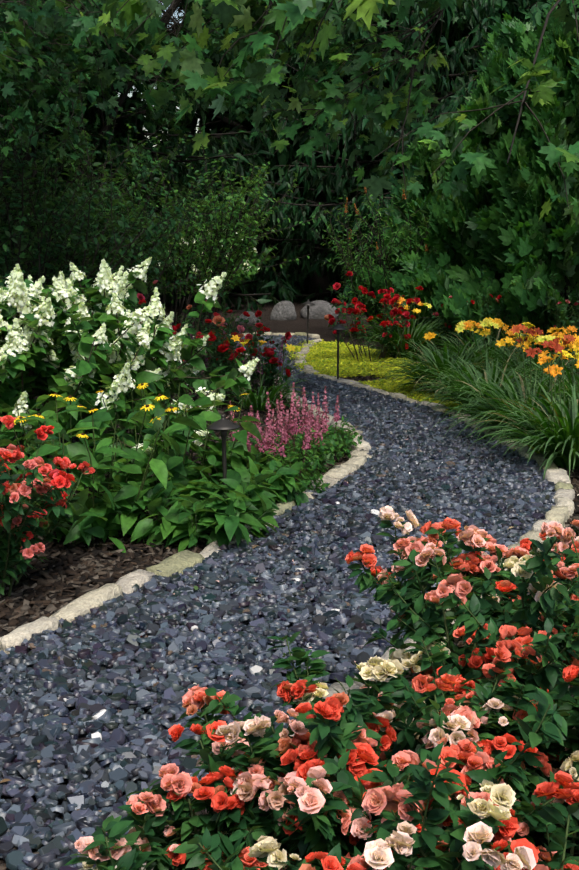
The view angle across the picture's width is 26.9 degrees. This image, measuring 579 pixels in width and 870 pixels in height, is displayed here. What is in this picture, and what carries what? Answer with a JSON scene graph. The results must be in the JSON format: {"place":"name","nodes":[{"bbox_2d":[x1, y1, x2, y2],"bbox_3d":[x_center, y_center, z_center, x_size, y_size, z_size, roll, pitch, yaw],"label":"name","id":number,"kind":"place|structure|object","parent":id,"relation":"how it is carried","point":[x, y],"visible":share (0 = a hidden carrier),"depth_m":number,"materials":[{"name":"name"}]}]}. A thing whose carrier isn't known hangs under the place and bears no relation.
{"place":"outdoors","nodes":[
{"label":"outdoors","id":0,"kind":"place"},
{"bbox_2d":[116,2,210,146],"label":"sky","id":1,"kind":"structure","parent":0,"point":[129,95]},
{"bbox_2d":[0,287,578,863],"bbox_3d":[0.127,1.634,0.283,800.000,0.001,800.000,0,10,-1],"label":"ground","id":2,"kind":"structure","parent":0,"point":[320,327],"depth_m":18.36,"materials":[{"name":"soil"}]},
{"bbox_2d":[0,415,97,595],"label":"rose bush","id":3,"kind":"object","parent":2,"relation":"on","point":[24,496],"visible":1,"depth_m":5.18,"materials":[{"name":"red plant"}]},
{"bbox_2d":[2,9,144,185],"bbox_3d":[-7.923,-10.038,17.436,12.039,16.933,11.574,-5,11,-26],"label":"tree","id":4,"kind":"object","parent":2,"relation":"on","point":[140,87],"visible":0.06,"depth_m":19.14,"materials":[{"name":"green plant"}]},
{"bbox_2d":[0,8,192,305],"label":"tree","id":5,"kind":"object","parent":2,"relation":"on","point":[136,121],"visible":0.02,"depth_m":21.95,"materials":[{"name":"green plant"}]},
{"bbox_2d":[0,393,203,552],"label":"rudbeckia","id":6,"kind":"object","parent":2,"relation":"on","point":[98,517],"visible":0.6,"depth_m":6.18,"materials":[{"name":"green plant"}]},
{"bbox_2d":[0,6,204,301],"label":"shrub","id":7,"kind":"object","parent":2,"relation":"on","point":[49,204],"visible":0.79,"depth_m":13.25,"materials":[{"name":"green plant"}]},
{"bbox_2d":[0,0,232,161],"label":"tree","id":8,"kind":"object","parent":2,"relation":"on","point":[91,97],"visible":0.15,"depth_m":16.83,"materials":[{"name":"green plant"}]},
{"bbox_2d":[0,107,241,308],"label":"shrub","id":9,"kind":"object","parent":2,"relation":"on","point":[18,214],"visible":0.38,"depth_m":15.09,"materials":[{"name":"green plant"}]},
{"bbox_2d":[0,0,268,278],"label":"tree","id":10,"kind":"object","parent":2,"relation":"on","point":[241,104],"visible":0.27,"depth_m":20.05,"materials":[{"name":"green plant"}]},
{"bbox_2d":[116,6,183,129],"bbox_3d":[-5.515,-13.363,28.387,13.237,19.594,13.228,0,10,-1],"label":"tree","id":11,"kind":"object","parent":2,"relation":"on","point":[167,25],"visible":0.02,"depth_m":29.70,"materials":[{"name":"green plant"}]},
{"bbox_2d":[0,0,301,311],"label":"tree","id":12,"kind":"object","parent":2,"relation":"on","point":[195,157],"visible":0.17,"depth_m":21.91,"materials":[{"name":"green plant"}]},
{"bbox_2d":[79,371,275,531],"bbox_3d":[-0.705,0.108,6.933,1.273,0.918,1.194,5,11,24],"label":"rudbeckia","id":13,"kind":"object","parent":2,"relation":"on","point":[181,467],"visible":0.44,"depth_m":6.97,"materials":[{"name":"green plant"}]},
{"bbox_2d":[34,80,334,335],"bbox_3d":[-1.634,-3.212,16.987,4.547,3.644,3.497,0,10,-1],"label":"shrub","id":14,"kind":"object","parent":2,"relation":"on","point":[225,239],"visible":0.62,"depth_m":16.91,"materials":[{"name":"green plant"}]},
{"bbox_2d":[115,470,278,551],"bbox_3d":[-0.480,0.415,6.264,0.870,0.380,0.833,0,10,-1],"label":"plant","id":15,"kind":"object","parent":2,"relation":"on","point":[233,506],"visible":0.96,"depth_m":6.15,"materials":[{"name":"green plant"}]},
{"bbox_2d":[21,0,382,179],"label":"tree","id":16,"kind":"object","parent":2,"relation":"on","point":[157,115],"visible":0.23,"depth_m":19.21,"materials":[{"name":"green plant"}]},
{"bbox_2d":[140,229,274,310],"bbox_3d":[-1.486,-2.966,21.559,2.252,1.534,2.033,2,10,11],"label":"shrub","id":17,"kind":"object","parent":2,"relation":"on","point":[242,278],"visible":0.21,"depth_m":21.25,"materials":[{"name":"green plant"}]},
{"bbox_2d":[0,0,424,168],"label":"maple","id":18,"kind":"object","parent":2,"relation":"on","point":[58,19],"visible":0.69,"depth_m":11.30,"materials":[{"name":"green plant"}]},
{"bbox_2d":[206,415,239,484],"bbox_3d":[-0.346,0.228,6.464,0.180,0.680,0.180,-1,9,-1],"label":"path light","id":19,"kind":"object","parent":2,"relation":"on","point":[222,425],"visible":0.56,"depth_m":6.41,"materials":[{"name":"brown metal"}]},
{"bbox_2d":[205,323,252,397],"bbox_3d":[-0.515,-0.730,11.147,0.598,0.810,0.486,10,14,44],"label":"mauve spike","id":20,"kind":"object","parent":2,"relation":"on","point":[240,331],"visible":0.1,"depth_m":10.90,"materials":[{"name":"purple plant"}]},
{"bbox_2d":[118,0,369,299],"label":"tree","id":21,"kind":"object","parent":2,"relation":"on","point":[279,158],"visible":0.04,"depth_m":24.32,"materials":[{"name":"green plant"}]},
{"bbox_2d":[235,311,259,323],"bbox_3d":[-0.671,-1.859,19.246,0.428,0.217,0.360,-4,11,-21],"label":"boulder","id":22,"kind":"object","parent":2,"relation":"on","point":[252,318],"visible":0.58,"depth_m":19.12,"materials":[{"name":"stone"}]},
{"bbox_2d":[200,439,310,505],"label":"plant","id":23,"kind":"object","parent":2,"relation":"on","point":[285,476],"visible":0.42,"depth_m":6.92,"materials":[{"name":"green plant"}]},
{"bbox_2d":[147,2,395,306],"bbox_3d":[-0.172,-8.710,24.717,6.682,12.299,6.534,0,10,-1],"label":"tree","id":24,"kind":"object","parent":2,"relation":"on","point":[282,287],"visible":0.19,"depth_m":23.73,"materials":[{"name":"green plant"}]},
{"bbox_2d":[0,334,555,869],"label":"slate gravel","id":25,"kind":"structure","parent":2,"relation":"on","point":[462,480],"depth_m":4.83,"materials":[{"name":"grey gravel"}]},
{"bbox_2d":[270,301,296,319],"bbox_3d":[-0.109,-2.047,20.012,0.436,0.344,0.504,-1,10,-6],"label":"boulder","id":26,"kind":"object","parent":2,"relation":"on","point":[283,310],"visible":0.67,"depth_m":19.84,"materials":[{"name":"stone"}]},
{"bbox_2d":[196,72,375,291],"bbox_3d":[0.630,-10.560,27.720,7.950,16.053,7.852,0,10,-1],"label":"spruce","id":27,"kind":"object","parent":2,"relation":"on","point":[263,218],"depth_m":27.09,"materials":[{"name":"green plant"}]},
{"bbox_2d":[0,332,574,869],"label":"edging stones","id":28,"kind":"object","parent":2,"relation":"on","point":[558,512],"visible":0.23,"depth_m":6.36,"materials":[{"name":"stone"}]},
{"bbox_2d":[0,359,578,869],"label":"mulch chips","id":29,"kind":"object","parent":2,"relation":"on","point":[14,609],"visible":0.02,"depth_m":5.84,"materials":[{"name":"brown wood"}]},
{"bbox_2d":[0,257,259,473],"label":"hydrangea","id":30,"kind":"object","parent":29,"relation":"on","point":[62,338],"visible":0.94,"depth_m":7.36,"materials":[{"name":"white plant"}]},
{"bbox_2d":[114,279,247,396],"bbox_3d":[-1.062,-0.880,11.018,1.247,1.155,1.271,-9,13,-40],"label":"pink rose","id":31,"kind":"object","parent":29,"relation":"on","point":[142,302],"visible":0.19,"depth_m":11.05,"materials":[{"name":"green plant"}]},
{"bbox_2d":[165,321,225,405],"bbox_3d":[-0.876,-0.604,10.600,0.646,0.755,0.430,-4,11,-22],"label":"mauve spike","id":32,"kind":"object","parent":29,"relation":"on","point":[206,366],"visible":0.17,"depth_m":10.49,"materials":[{"name":"purple plant"}]},
{"bbox_2d":[64,711,382,869],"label":"rose","id":33,"kind":"object","parent":29,"relation":"on","point":[152,839],"visible":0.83,"depth_m":2.60,"materials":[{"name":"green plant"}]},
{"bbox_2d":[171,291,279,407],"bbox_3d":[-0.665,-0.771,10.726,0.843,1.041,1.078,4,11,23],"label":"red rose","id":34,"kind":"object","parent":29,"relation":"on","point":[220,348],"visible":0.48,"depth_m":10.43,"materials":[{"name":"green plant"}]},
{"bbox_2d":[189,310,274,377],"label":"red rose","id":35,"kind":"object","parent":29,"relation":"on","point":[257,314],"visible":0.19,"depth_m":11.54,"materials":[{"name":"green plant"}]},
{"bbox_2d":[204,335,315,412],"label":"lily","id":36,"kind":"object","parent":29,"relation":"on","point":[273,395],"visible":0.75,"depth_m":10.37,"materials":[{"name":"green plant"}]},
{"bbox_2d":[227,436,298,467],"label":"plant","id":37,"kind":"object","parent":29,"relation":"on","point":[282,459],"visible":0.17,"depth_m":7.61,"materials":[{"name":"green plant"}]},
{"bbox_2d":[232,332,295,399],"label":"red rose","id":38,"kind":"object","parent":29,"relation":"on","point":[270,370],"visible":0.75,"depth_m":10.97,"materials":[{"name":"green plant"}]},
{"bbox_2d":[231,332,297,407],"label":"flowering plant","id":39,"kind":"object","parent":29,"relation":"on","point":[267,395],"visible":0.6,"depth_m":10.57,"materials":[{"name":"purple plant"}]},
{"bbox_2d":[227,392,309,479],"bbox_3d":[-0.137,0.019,7.578,0.619,0.598,0.643,-4,11,-23],"label":"astilbe","id":40,"kind":"object","parent":29,"relation":"on","point":[250,443],"visible":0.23,"depth_m":7.52,"materials":[{"name":"pink plant"}]},
{"bbox_2d":[228,411,330,492],"bbox_3d":[-0.070,0.100,7.312,0.651,0.543,0.742,0,10,-1],"label":"astilbe","id":41,"kind":"object","parent":29,"relation":"on","point":[303,476],"visible":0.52,"depth_m":7.25,"materials":[{"name":"pink plant"}]},
{"bbox_2d":[248,432,339,473],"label":"plant","id":42,"kind":"object","parent":29,"relation":"on","point":[325,452],"visible":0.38,"depth_m":7.87,"materials":[{"name":"green plant"}]},
{"bbox_2d":[290,386,362,459],"bbox_3d":[0.155,-0.077,8.303,0.671,0.532,0.720,0,10,-1],"label":"astilbe","id":43,"kind":"object","parent":29,"relation":"on","point":[335,430],"visible":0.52,"depth_m":8.22,"materials":[{"name":"pink plant"}]},
{"bbox_2d":[298,424,358,453],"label":"plant","id":44,"kind":"object","parent":29,"relation":"on","point":[353,434],"visible":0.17,"depth_m":8.50,"materials":[{"name":"green plant"}]},
{"bbox_2d":[154,631,578,869],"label":"rose","id":45,"kind":"object","parent":29,"relation":"on","point":[368,705],"visible":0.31,"depth_m":2.77,"materials":[{"name":"green plant"}]},
{"bbox_2d":[286,339,540,453],"bbox_3d":[0.854,-0.551,12.202,1.739,0.107,7.981,0,10,-1],"label":"creeping jenny","id":46,"kind":"object","parent":29,"relation":"on","point":[321,357],"visible":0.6,"depth_m":13.24,"materials":[{"name":"yellow plant"}]},
{"bbox_2d":[375,323,513,400],"bbox_3d":[1.469,-0.697,11.208,1.490,0.721,1.449,0,10,-1],"label":"daylily","id":47,"kind":"object","parent":29,"relation":"on","point":[435,358],"visible":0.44,"depth_m":11.13,"materials":[{"name":"green plant"}]},
{"bbox_2d":[345,506,578,835],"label":"rose","id":48,"kind":"object","parent":29,"relation":"on","point":[477,630],"visible":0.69,"depth_m":3.33,"materials":[{"name":"green plant"}]},
{"bbox_2d":[432,285,509,355],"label":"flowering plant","id":49,"kind":"object","parent":29,"relation":"on","point":[436,314],"visible":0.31,"depth_m":13.66,"materials":[{"name":"green plant"}]},
{"bbox_2d":[405,322,561,420],"bbox_3d":[1.678,-0.545,10.091,1.479,0.819,1.488,0,10,-1],"label":"daylily","id":50,"kind":"object","parent":29,"relation":"on","point":[439,387],"visible":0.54,"depth_m":10.06,"materials":[{"name":"green plant"}]},
{"bbox_2d":[415,317,555,368],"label":"daylily","id":51,"kind":"object","parent":29,"relation":"on","point":[496,323],"visible":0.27,"depth_m":11.72,"materials":[{"name":"green plant"}]},
{"bbox_2d":[433,324,578,442],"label":"daylily","id":52,"kind":"object","parent":29,"relation":"on","point":[486,406],"visible":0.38,"depth_m":9.00,"materials":[{"name":"green plant"}]},
{"bbox_2d":[447,325,578,396],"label":"daylily","id":53,"kind":"object","parent":29,"relation":"on","point":[534,333],"visible":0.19,"depth_m":10.51,"materials":[{"name":"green plant"}]},
{"bbox_2d":[466,337,578,480],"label":"daylily","id":54,"kind":"object","parent":29,"relation":"on","point":[557,438],"visible":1,"depth_m":7.99,"materials":[{"name":"green plant"}]},
{"bbox_2d":[484,334,578,409],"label":"daylily","id":55,"kind":"object","parent":29,"relation":"on","point":[573,346],"visible":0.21,"depth_m":9.27,"materials":[{"name":"green plant"}]},
{"bbox_2d":[509,273,578,365],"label":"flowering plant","id":56,"kind":"object","parent":29,"relation":"on","point":[556,315],"visible":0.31,"depth_m":12.88,"materials":[{"name":"green plant"}]},
{"bbox_2d":[0,383,578,811],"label":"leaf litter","id":57,"kind":"object","parent":2,"relation":"on","point":[94,626],"visible":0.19,"depth_m":6.00,"materials":[{"name":"brown plant"}]},
{"bbox_2d":[259,382,344,472],"bbox_3d":[0.064,-0.037,7.883,0.657,0.602,0.625,3,11,15],"label":"astilbe","id":58,"kind":"object","parent":2,"relation":"on","point":[291,430],"visible":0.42,"depth_m":7.83,"materials":[{"name":"pink plant"}]},
{"bbox_2d":[301,299,314,343],"bbox_3d":[0.234,-1.395,15.484,0.180,0.680,0.180,1,10,-2],"label":"path light","id":59,"kind":"object","parent":2,"relation":"on","point":[308,303],"visible":0.71,"depth_m":15.44,"materials":[{"name":"brown metal"}]},
{"bbox_2d":[300,300,338,318],"bbox_3d":[0.499,-2.080,20.235,0.681,0.346,0.501,5,11,24],"label":"boulder","id":60,"kind":"object","parent":2,"relation":"on","point":[320,309],"visible":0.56,"depth_m":20.05,"materials":[{"name":"stone"}]},
{"bbox_2d":[63,0,578,224],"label":"maple","id":61,"kind":"object","parent":2,"relation":"on","point":[251,49],"visible":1,"depth_m":8.74,"materials":[{"name":"green plant"}]},
{"bbox_2d":[330,322,346,378],"bbox_3d":[0.488,-0.794,12.141,0.180,0.680,0.180,0,10,-2],"label":"path light","id":62,"kind":"object","parent":2,"relation":"on","point":[338,327],"visible":0.69,"depth_m":12.09,"materials":[{"name":"brown metal"}]},
{"bbox_2d":[132,0,555,298],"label":"tree","id":63,"kind":"object","parent":2,"relation":"on","point":[315,280],"depth_m":24.55,"materials":[{"name":"green plant"}]},
{"bbox_2d":[324,271,422,360],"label":"red rose","id":64,"kind":"object","parent":2,"relation":"on","point":[360,307],"visible":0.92,"depth_m":13.84,"materials":[{"name":"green plant"}]},
{"bbox_2d":[311,164,443,334],"bbox_3d":[1.772,-2.505,16.496,2.934,2.424,2.967,0,10,-1],"label":"sumac shrub","id":65,"kind":"object","parent":2,"relation":"on","point":[380,253],"visible":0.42,"depth_m":16.17,"materials":[{"name":"green plant"}]},
{"bbox_2d":[231,0,536,315],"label":"tree","id":66,"kind":"object","parent":2,"relation":"on","point":[472,12],"visible":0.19,"depth_m":22.17,"materials":[{"name":"green plant"}]},
{"bbox_2d":[349,297,460,359],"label":"daylily","id":67,"kind":"object","parent":2,"relation":"on","point":[417,335],"visible":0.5,"depth_m":13.98,"materials":[{"name":"green plant"}]},
{"bbox_2d":[347,104,467,328],"bbox_3d":[1.950,-2.904,16.701,2.338,3.145,2.358,0,10,-1],"label":"tree","id":68,"kind":"object","parent":2,"relation":"on","point":[427,159],"visible":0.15,"depth_m":16.18,"materials":[{"name":"green plant"}]},
{"bbox_2d":[260,636,578,869],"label":"rose","id":69,"kind":"object","parent":2,"relation":"on","point":[490,828],"visible":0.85,"depth_m":2.38,"materials":[{"name":"green plant"}]},
{"bbox_2d":[292,0,551,307],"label":"tree","id":70,"kind":"object","parent":2,"relation":"on","point":[525,12],"visible":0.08,"depth_m":22.26,"materials":[{"name":"green plant"}]},
{"bbox_2d":[402,265,459,352],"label":"flowering plant","id":71,"kind":"object","parent":2,"relation":"on","point":[430,309],"visible":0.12,"depth_m":14.54,"materials":[{"name":"green plant"}]},
{"bbox_2d":[362,0,578,220],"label":"tree","id":72,"kind":"object","parent":2,"relation":"on","point":[569,8],"visible":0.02,"depth_m":25.01,"materials":[{"name":"green plant"}]},
{"bbox_2d":[369,0,575,166],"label":"tree","id":73,"kind":"object","parent":2,"relation":"on","point":[456,37],"visible":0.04,"depth_m":22.90,"materials":[{"name":"green plant"}]},
{"bbox_2d":[386,44,574,352],"bbox_3d":[2.639,-2.908,15.214,2.543,3.749,3.063,5,11,26],"label":"tree","id":74,"kind":"object","parent":2,"relation":"on","point":[450,240],"visible":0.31,"depth_m":14.48,"materials":[{"name":"green plant"}]},
{"bbox_2d":[465,12,535,102],"bbox_3d":[3.184,-3.535,16.816,2.548,4.325,2.614,0,10,-1],"label":"tree","id":75,"kind":"object","parent":2,"relation":"on","point":[507,32],"depth_m":16.46,"materials":[{"name":"green plant"}]},
{"bbox_2d":[433,5,578,360],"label":"tree","id":76,"kind":"object","parent":2,"relation":"on","point":[525,252],"visible":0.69,"depth_m":13.18,"materials":[{"name":"green plant"}]},
{"bbox_2d":[434,264,578,357],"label":"shrub","id":77,"kind":"object","parent":2,"relation":"on","point":[512,322],"visible":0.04,"depth_m":13.77,"materials":[{"name":"green plant"}]},
{"bbox_2d":[506,519,578,631],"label":"rose","id":78,"kind":"object","parent":2,"relation":"on","point":[527,545],"visible":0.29,"depth_m":4.76,"materials":[{"name":"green plant"}]}
]}

